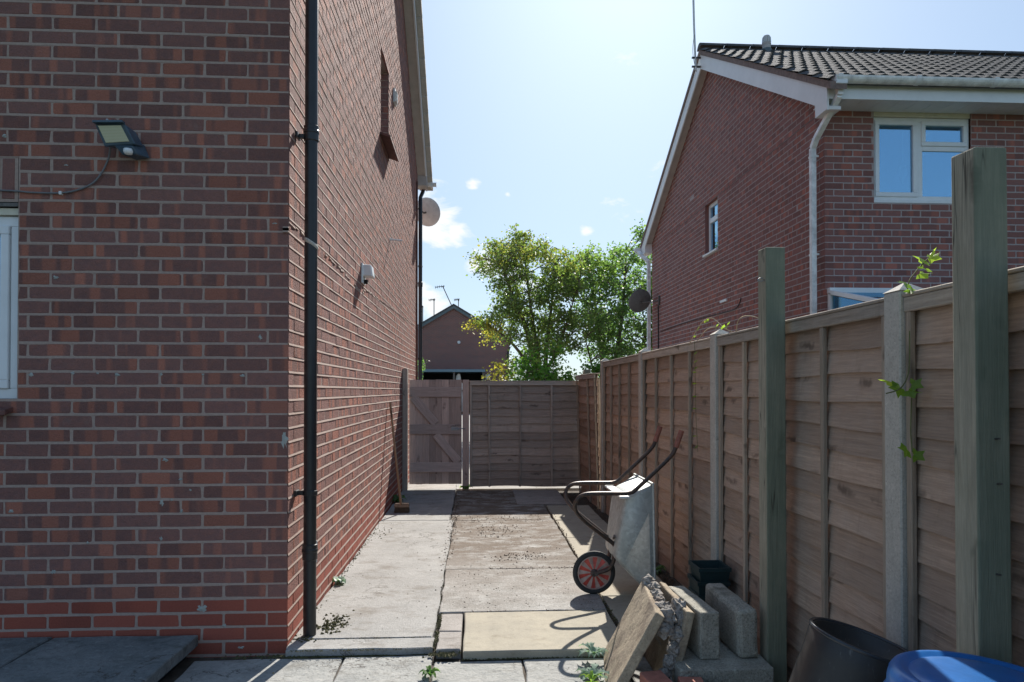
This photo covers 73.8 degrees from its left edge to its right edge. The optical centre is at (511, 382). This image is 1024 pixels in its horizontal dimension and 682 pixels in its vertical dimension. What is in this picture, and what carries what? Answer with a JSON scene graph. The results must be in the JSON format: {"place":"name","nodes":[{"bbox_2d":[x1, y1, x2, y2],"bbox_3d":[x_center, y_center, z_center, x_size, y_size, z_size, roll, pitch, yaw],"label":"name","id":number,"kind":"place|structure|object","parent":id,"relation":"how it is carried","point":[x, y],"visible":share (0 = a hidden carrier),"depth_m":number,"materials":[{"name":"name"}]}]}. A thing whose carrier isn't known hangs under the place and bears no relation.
{"place":"outdoors","nodes":[
{"label":"outdoors","id":0,"kind":"place"},
{"bbox_2d":[161,656,284,681],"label":"patio bed","id":1,"kind":"object","parent":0,"point":[180,669],"depth_m":3.51,"materials":[{"name":"concrete"}]},
{"bbox_2d":[0,635,197,681],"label":"raised patio","id":2,"kind":"structure","parent":1,"relation":"on","point":[108,659],"depth_m":3.28,"materials":[{"name":"grey concrete"}]},
{"bbox_2d":[174,655,652,681],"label":"patio","id":3,"kind":"structure","parent":0,"point":[388,669],"depth_m":3.38,"materials":[{"name":"concrete"},{"name":"stone"}]},
{"bbox_2d":[419,665,440,677],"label":"weed","id":4,"kind":"object","parent":3,"relation":"on","point":[429,671],"visible":1,"depth_m":3.30,"materials":[{"name":"green plant"}]},
{"bbox_2d":[579,670,602,681],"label":"weed","id":5,"kind":"object","parent":3,"relation":"on","point":[591,677],"visible":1,"depth_m":3.22,"materials":[{"name":"green plant"}]},
{"bbox_2d":[575,663,609,680],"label":"thistle","id":6,"kind":"object","parent":3,"relation":"on","point":[587,670],"visible":0.84,"depth_m":3.29,"materials":[{"name":"green plant"}]},
{"bbox_2d":[578,642,607,657],"bbox_3d":[0.412,1.365,3.495,0.172,0.045,0.174,0,-1,-3],"label":"thistle","id":7,"kind":"object","parent":3,"relation":"on","point":[593,651],"visible":0.98,"depth_m":3.48,"materials":[{"name":"green plant"}]},
{"bbox_2d":[603,574,677,681],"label":"leaning slab","id":8,"kind":"object","parent":3,"relation":"on","point":[649,613],"depth_m":3.20,"materials":[{"name":"beige concrete"}]},
{"bbox_2d":[639,671,671,681],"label":"loose brick","id":9,"kind":"object","parent":3,"relation":"on","point":[654,676],"visible":1,"depth_m":3.00,"materials":[{"name":"red brick"}]},
{"bbox_2d":[644,582,694,681],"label":"leaning slab","id":10,"kind":"object","parent":3,"relation":"on","point":[658,658],"depth_m":3.13,"materials":[{"name":"grey concrete"}]},
{"bbox_2d":[678,677,703,681],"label":"loose brick","id":11,"kind":"object","parent":3,"relation":"on","point":[690,679],"visible":1,"depth_m":2.97,"materials":[{"name":"red brick"}]},
{"bbox_2d":[654,635,773,681],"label":"concrete block","id":12,"kind":"object","parent":3,"relation":"on","point":[728,665],"depth_m":3.04,"materials":[{"name":"grey concrete"}]},
{"bbox_2d":[669,585,719,659],"bbox_3d":[0.878,1.162,3.338,0.098,0.220,0.444,0,-1,-7],"label":"concrete block","id":13,"kind":"object","parent":12,"relation":"on","point":[703,642],"depth_m":3.13,"materials":[{"name":"grey concrete"}]},
{"bbox_2d":[705,583,757,657],"bbox_3d":[1.065,1.150,3.334,0.108,0.240,0.424,0,-1,-5],"label":"concrete block","id":14,"kind":"object","parent":12,"relation":"on","point":[738,627],"depth_m":3.19,"materials":[{"name":"grey concrete"}]},
{"bbox_2d":[788,617,907,681],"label":"black tub","id":15,"kind":"object","parent":3,"relation":"on","point":[831,650],"visible":0.76,"depth_m":2.21,"materials":[{"name":"black plastic"}]},
{"bbox_2d":[883,650,1023,681],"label":"blue drum","id":16,"kind":"object","parent":3,"relation":"on","point":[929,666],"visible":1,"depth_m":1.60,"materials":[{"name":"plastic"}]},
{"bbox_2d":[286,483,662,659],"bbox_3d":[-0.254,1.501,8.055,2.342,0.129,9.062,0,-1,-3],"label":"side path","id":17,"kind":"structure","parent":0,"point":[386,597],"depth_m":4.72,"materials":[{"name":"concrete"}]},
{"bbox_2d":[333,576,345,583],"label":"weed","id":18,"kind":"object","parent":17,"relation":"on","point":[339,579],"visible":0.97,"depth_m":4.76,"materials":[{"name":"green plant"}]},
{"bbox_2d":[392,494,406,501],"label":"weed","id":19,"kind":"object","parent":17,"relation":"on","point":[395,498],"visible":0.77,"depth_m":8.24,"materials":[{"name":"green plant"}]},
{"bbox_2d":[389,402,409,512],"bbox_3d":[-1.294,0.830,7.614,0.342,1.215,0.151,0,-1,36],"label":"broom","id":20,"kind":"object","parent":17,"relation":"on","point":[400,507],"visible":1,"depth_m":7.57,"materials":[{"name":"brown wood"}]},
{"bbox_2d":[564,426,683,593],"bbox_3d":[0.725,0.852,4.545,0.706,1.102,0.533,0,-1,-3],"label":"wheelbarrow","id":21,"kind":"object","parent":17,"relation":"on","point":[629,537],"visible":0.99,"depth_m":4.35,"materials":[{"name":"metal"}]},
{"bbox_2d":[287,491,681,681],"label":"alley soil","id":22,"kind":"structure","parent":0,"point":[574,494],"depth_m":3.77,"materials":[{"name":"brown soil"}]},
{"bbox_2d":[211,517,618,673],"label":"moss clumps","id":23,"kind":"object","parent":22,"relation":"on","point":[336,619],"visible":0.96,"depth_m":3.58,"materials":[{"name":"green plant"}]},
{"bbox_2d":[206,487,674,680],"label":"leaf litter","id":24,"kind":"object","parent":22,"relation":"on","point":[665,578],"visible":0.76,"depth_m":5.72,"materials":[{"name":"brown plant"}]},
{"bbox_2d":[462,380,468,489],"bbox_3d":[-0.637,0.763,9.401,0.090,1.598,0.090,0,-1,-3],"label":"gate post","id":25,"kind":"object","parent":22,"relation":"on","point":[465,433],"visible":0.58,"depth_m":9.36,"materials":[{"name":"brown wood"}]},
{"bbox_2d":[409,380,464,483],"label":"gate","id":26,"kind":"structure","parent":25,"relation":"attached to","point":[435,431],"depth_m":9.35,"materials":[{"name":"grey wood"}]},
{"bbox_2d":[470,381,580,486],"bbox_3d":[0.199,0.706,9.418,1.568,1.460,0.080,0,-1,-3],"label":"back fence panel","id":27,"kind":"object","parent":25,"relation":"attached to","point":[523,433],"visible":0.88,"depth_m":9.41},
{"bbox_2d":[583,370,590,373],"bbox_3d":[1.035,0.692,9.420,0.090,1.740,0.090,0,-1,-3],"label":"timber end post","id":28,"kind":"object","parent":22,"relation":"on","point":[586,371],"visible":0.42,"depth_m":9.38,"materials":[{"name":"brown wood"}]},
{"bbox_2d":[575,373,600,508],"bbox_3d":[0.974,0.701,8.695,0.080,1.617,1.328,-1,-1,-4],"label":"fence panel","id":29,"kind":"object","parent":22,"relation":"on","point":[588,408],"visible":0.96,"depth_m":8.54,"materials":[{"name":"brown wood"}]},
{"bbox_2d":[600,358,607,511],"bbox_3d":[1.084,0.654,7.921,0.104,1.880,0.098,0,-1,-3],"label":"concrete post","id":30,"kind":"object","parent":22,"relation":"on","point":[601,413],"visible":0.22,"depth_m":7.89,"materials":[{"name":"grey concrete"}]},
{"bbox_2d":[602,354,638,515],"bbox_3d":[1.130,0.626,6.987,0.080,1.752,1.778,0,-1,-3],"label":"fence panel","id":31,"kind":"object","parent":22,"relation":"on","point":[621,427],"visible":0.61,"depth_m":7.02,"materials":[{"name":"brown wood"}]},
{"bbox_2d":[638,348,649,476],"bbox_3d":[1.182,0.632,6.054,0.104,1.880,0.098,0,-1,-3],"label":"concrete post","id":32,"kind":"object","parent":22,"relation":"on","point":[640,384],"visible":0.22,"depth_m":6.02,"materials":[{"name":"grey concrete"}]},
{"bbox_2d":[656,565,665,574],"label":"weed","id":33,"kind":"object","parent":22,"relation":"on","point":[659,567],"visible":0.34,"depth_m":5.22,"materials":[{"name":"green plant"}]},
{"bbox_2d":[642,337,710,589],"bbox_3d":[1.229,0.602,5.120,0.080,1.748,1.778,0,-1,-3],"label":"fence panel","id":34,"kind":"object","parent":22,"relation":"on","point":[680,479],"visible":0.74,"depth_m":4.99,"materials":[{"name":"brown wood"}]},
{"bbox_2d":[688,315,757,345],"bbox_3d":[1.241,-0.332,4.075,0.051,0.144,1.242,0,-1,-3],"label":"vine","id":35,"kind":"object","parent":34,"relation":"attached to","point":[705,321],"visible":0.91,"depth_m":4.12,"materials":[{"name":"plant"}]},
{"bbox_2d":[687,560,731,601],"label":"plant trays","id":36,"kind":"object","parent":22,"relation":"on","point":[702,574],"visible":0.53,"depth_m":3.89,"materials":[{"name":"black plastic"}]},
{"bbox_2d":[710,329,728,559],"bbox_3d":[1.281,0.610,4.186,0.104,1.880,0.098,0,-1,-3],"label":"concrete post","id":37,"kind":"object","parent":22,"relation":"on","point":[714,459],"visible":0.22,"depth_m":4.16,"materials":[{"name":"grey concrete"}]},
{"bbox_2d":[757,247,786,681],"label":"timber post","id":38,"kind":"object","parent":22,"relation":"on","point":[772,461],"visible":1,"depth_m":3.15,"materials":[{"name":"green wood"}]},
{"bbox_2d":[716,298,885,681],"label":"fence panel","id":39,"kind":"object","parent":22,"relation":"on","point":[835,481],"visible":0.68,"depth_m":2.97,"materials":[{"name":"brown wood"}]},
{"bbox_2d":[902,266,1023,666],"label":"fence panel","id":40,"kind":"object","parent":22,"relation":"on","point":[931,574],"visible":0.59,"depth_m":2.20,"materials":[{"name":"brown wood"}]},
{"bbox_2d":[878,331,923,397],"bbox_3d":[1.293,-0.060,2.270,0.135,0.226,0.073,-1,-1,37],"label":"vine","id":41,"kind":"object","parent":40,"relation":"hanging from","point":[899,390],"visible":1,"depth_m":2.25,"materials":[{"name":"green plant"}]},
{"bbox_2d":[897,397,924,462],"bbox_3d":[1.308,0.145,2.247,0.089,0.236,0.055,0,-1,-3],"label":"vine","id":42,"kind":"object","parent":40,"relation":"attached to","point":[917,455],"visible":0.92,"depth_m":2.24,"materials":[{"name":"green plant"}]},
{"bbox_2d":[951,147,1011,663],"bbox_3d":[1.286,0.417,1.857,0.098,2.111,0.108,0,-1,-3],"label":"timber post","id":43,"kind":"object","parent":22,"relation":"on","point":[981,415],"visible":1,"depth_m":1.83,"materials":[{"name":"wood"}]},
{"bbox_2d":[456,414,600,490],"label":"back yard","id":44,"kind":"structure","parent":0,"point":[572,488],"depth_m":9.72,"materials":[{"name":"concrete"}]},
{"bbox_2d":[422,358,426,379],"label":"shrub","id":45,"kind":"object","parent":44,"relation":"on","point":[423,367],"visible":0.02,"depth_m":35.86,"materials":[{"name":"green plant"}]},
{"bbox_2d":[458,223,605,380],"bbox_3d":[0.512,-1.539,21.065,4.292,6.499,3.714,0,-1,-3],"label":"autumn tree","id":46,"kind":"object","parent":44,"relation":"on","point":[563,278],"visible":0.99,"depth_m":20.28,"materials":[{"name":"green plant"}]},
{"bbox_2d":[506,335,581,380],"bbox_3d":[0.995,0.204,18.612,2.475,2.967,2.239,0,-1,-3],"label":"shrub","id":47,"kind":"object","parent":44,"relation":"on","point":[528,371],"visible":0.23,"depth_m":18.41,"materials":[{"name":"green plant"}]},
{"bbox_2d":[569,355,605,417],"bbox_3d":[2.498,0.463,19.698,3.041,2.518,2.300,0,-1,-3],"label":"shrub","id":48,"kind":"object","parent":44,"relation":"on","point":[594,367],"visible":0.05,"depth_m":19.64,"materials":[{"name":"green plant"}]},
{"bbox_2d":[559,218,651,375],"bbox_3d":[4.006,-1.752,22.326,4.999,6.979,4.884,0,-1,-3],"label":"green tree","id":49,"kind":"object","parent":44,"relation":"on","point":[609,325],"visible":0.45,"depth_m":21.32,"materials":[{"name":"green plant"}]},
{"bbox_2d":[692,342,697,448],"bbox_3d":[1.220,0.083,4.519,0.042,0.741,0.097,0,-1,23],"label":"vine","id":50,"kind":"object","parent":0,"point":[695,395],"visible":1,"depth_m":4.49,"materials":[{"name":"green plant"}]},
{"bbox_2d":[418,0,1023,380],"label":"sky","id":51,"kind":"structure","parent":0,"point":[558,119],"materials":[{"name":"blue"}]},
{"label":"ground","id":52,"kind":"structure","parent":0,"visible":0},
{"bbox_2d":[0,0,436,657],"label":"brick house","id":53,"kind":"structure","parent":52,"relation":"on","point":[210,346],"depth_m":3.62,"materials":[{"name":"brick"},{"name":"mortar"},{"name":"plastic"}]},
{"bbox_2d":[0,216,17,398],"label":"window","id":54,"kind":"structure","parent":53,"relation":"in","point":[8,225],"depth_m":3.60,"materials":[{"name":"plastic"}]},
{"bbox_2d":[0,147,110,194],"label":"power cable","id":55,"kind":"object","parent":53,"relation":"attached to","point":[93,182],"visible":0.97,"depth_m":3.58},
{"bbox_2d":[92,119,148,159],"bbox_3d":[-2.022,-1.258,3.534,0.222,0.167,0.139,0,-1,-3],"label":"floodlight","id":56,"kind":"object","parent":53,"relation":"attached to","point":[121,137],"visible":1,"depth_m":3.50,"materials":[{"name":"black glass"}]},
{"bbox_2d":[361,263,374,284],"bbox_3d":[-1.279,-0.956,6.023,0.118,0.175,0.170,0,-1,-3],"label":"security camera","id":57,"kind":"object","parent":53,"relation":"attached to","point":[367,271],"visible":0.94,"depth_m":5.96,"materials":[{"name":"plastic"}]},
{"bbox_2d":[393,88,397,106],"bbox_3d":[-1.415,-3.467,8.299,0.045,0.170,0.160,0,-1,-3],"label":"air vent","id":58,"kind":"object","parent":53,"relation":"attached to","point":[395,98],"visible":1,"depth_m":8.25,"materials":[{"name":"plastic"}]},
{"bbox_2d":[402,368,407,489],"bbox_3d":[-1.454,0.660,9.289,0.068,1.700,0.100,0,-1,-3],"label":"hinge post","id":59,"kind":"object","parent":53,"relation":"attached to","point":[404,428],"visible":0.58,"depth_m":9.24,"materials":[{"name":"brown wood"}]},
{"bbox_2d":[422,197,439,225],"bbox_3d":[-1.520,-3.085,12.115,0.481,0.482,0.901,0,-1,-3],"label":"satellite dish","id":60,"kind":"object","parent":53,"relation":"attached to","point":[430,212],"visible":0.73,"depth_m":12.27,"materials":[{"name":"metal"}]},
{"bbox_2d":[422,369,484,411],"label":"carport","id":61,"kind":"object","parent":52,"relation":"on","point":[451,374],"visible":0.37,"depth_m":45.30,"materials":[{"name":"metal"}]},
{"bbox_2d":[422,304,512,412],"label":"distant house","id":62,"kind":"structure","parent":52,"relation":"on","point":[447,343],"depth_m":45.90,"materials":[{"name":"brick"},{"name":"roof tile"}]},
{"bbox_2d":[435,285,451,304],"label":"tv aerial","id":63,"kind":"object","parent":62,"relation":"attached to","point":[439,286],"visible":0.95,"depth_m":46.18,"materials":[{"name":"metal"}]},
{"bbox_2d":[634,43,1023,350],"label":"neighbour house","id":64,"kind":"structure","parent":52,"relation":"on","point":[825,167],"depth_m":8.29,"materials":[{"name":"brick"}]},
{"bbox_2d":[629,289,660,312],"bbox_3d":[2.954,-1.794,14.893,0.772,0.493,0.434,0,-1,32],"label":"satellite dish","id":65,"kind":"object","parent":64,"relation":"attached to","point":[639,300],"visible":1,"depth_m":14.92,"materials":[{"name":"metal"}]},
{"bbox_2d":[692,0,700,71],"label":"aerial mast","id":66,"kind":"object","parent":64,"relation":"attached to","point":[694,58],"visible":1,"depth_m":11.43,"materials":[{"name":"metal"}]},
{"bbox_2d":[709,199,717,251],"bbox_3d":[3.413,-2.605,11.397,0.065,0.850,0.590,0,-1,-3],"label":"gable window","id":67,"kind":"structure","parent":64,"relation":"in","point":[713,208],"depth_m":11.53,"materials":[{"name":"plastic"}]},
{"bbox_2d":[762,35,770,50],"bbox_3d":[4.197,-5.519,11.253,0.220,0.405,0.220,0,-1,-3],"label":"roof vent","id":68,"kind":"object","parent":64,"relation":"on","point":[766,42],"visible":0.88,"depth_m":11.20,"materials":[{"name":"grey metal"}]},
{"bbox_2d":[827,288,892,309],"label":"window","id":69,"kind":"structure","parent":64,"relation":"in","point":[835,301],"depth_m":7.51,"materials":[{"name":"plastic"}]},
{"bbox_2d":[874,117,968,200],"bbox_3d":[4.666,-2.545,7.816,1.134,0.945,0.082,0,-1,-3],"label":"window","id":70,"kind":"structure","parent":64,"relation":"in","point":[912,156],"depth_m":7.79,"materials":[{"name":"plastic"}]},
{"bbox_2d":[883,283,923,649],"bbox_3d":[1.376,0.588,2.379,0.104,1.880,0.098,0,-1,-3],"label":"concrete post","id":71,"kind":"object","parent":52,"relation":"on","point":[896,492],"visible":0.3,"depth_m":2.36,"materials":[{"name":"grey concrete"}]},
{"bbox_2d":[899,247,941,293],"bbox_3d":[1.325,-0.296,2.241,0.077,0.247,0.268,0,-1,5],"label":"vine","id":72,"kind":"object","parent":71,"relation":"attached to","point":[932,258],"visible":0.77,"depth_m":2.19,"materials":[{"name":"green plant"}]}
]}

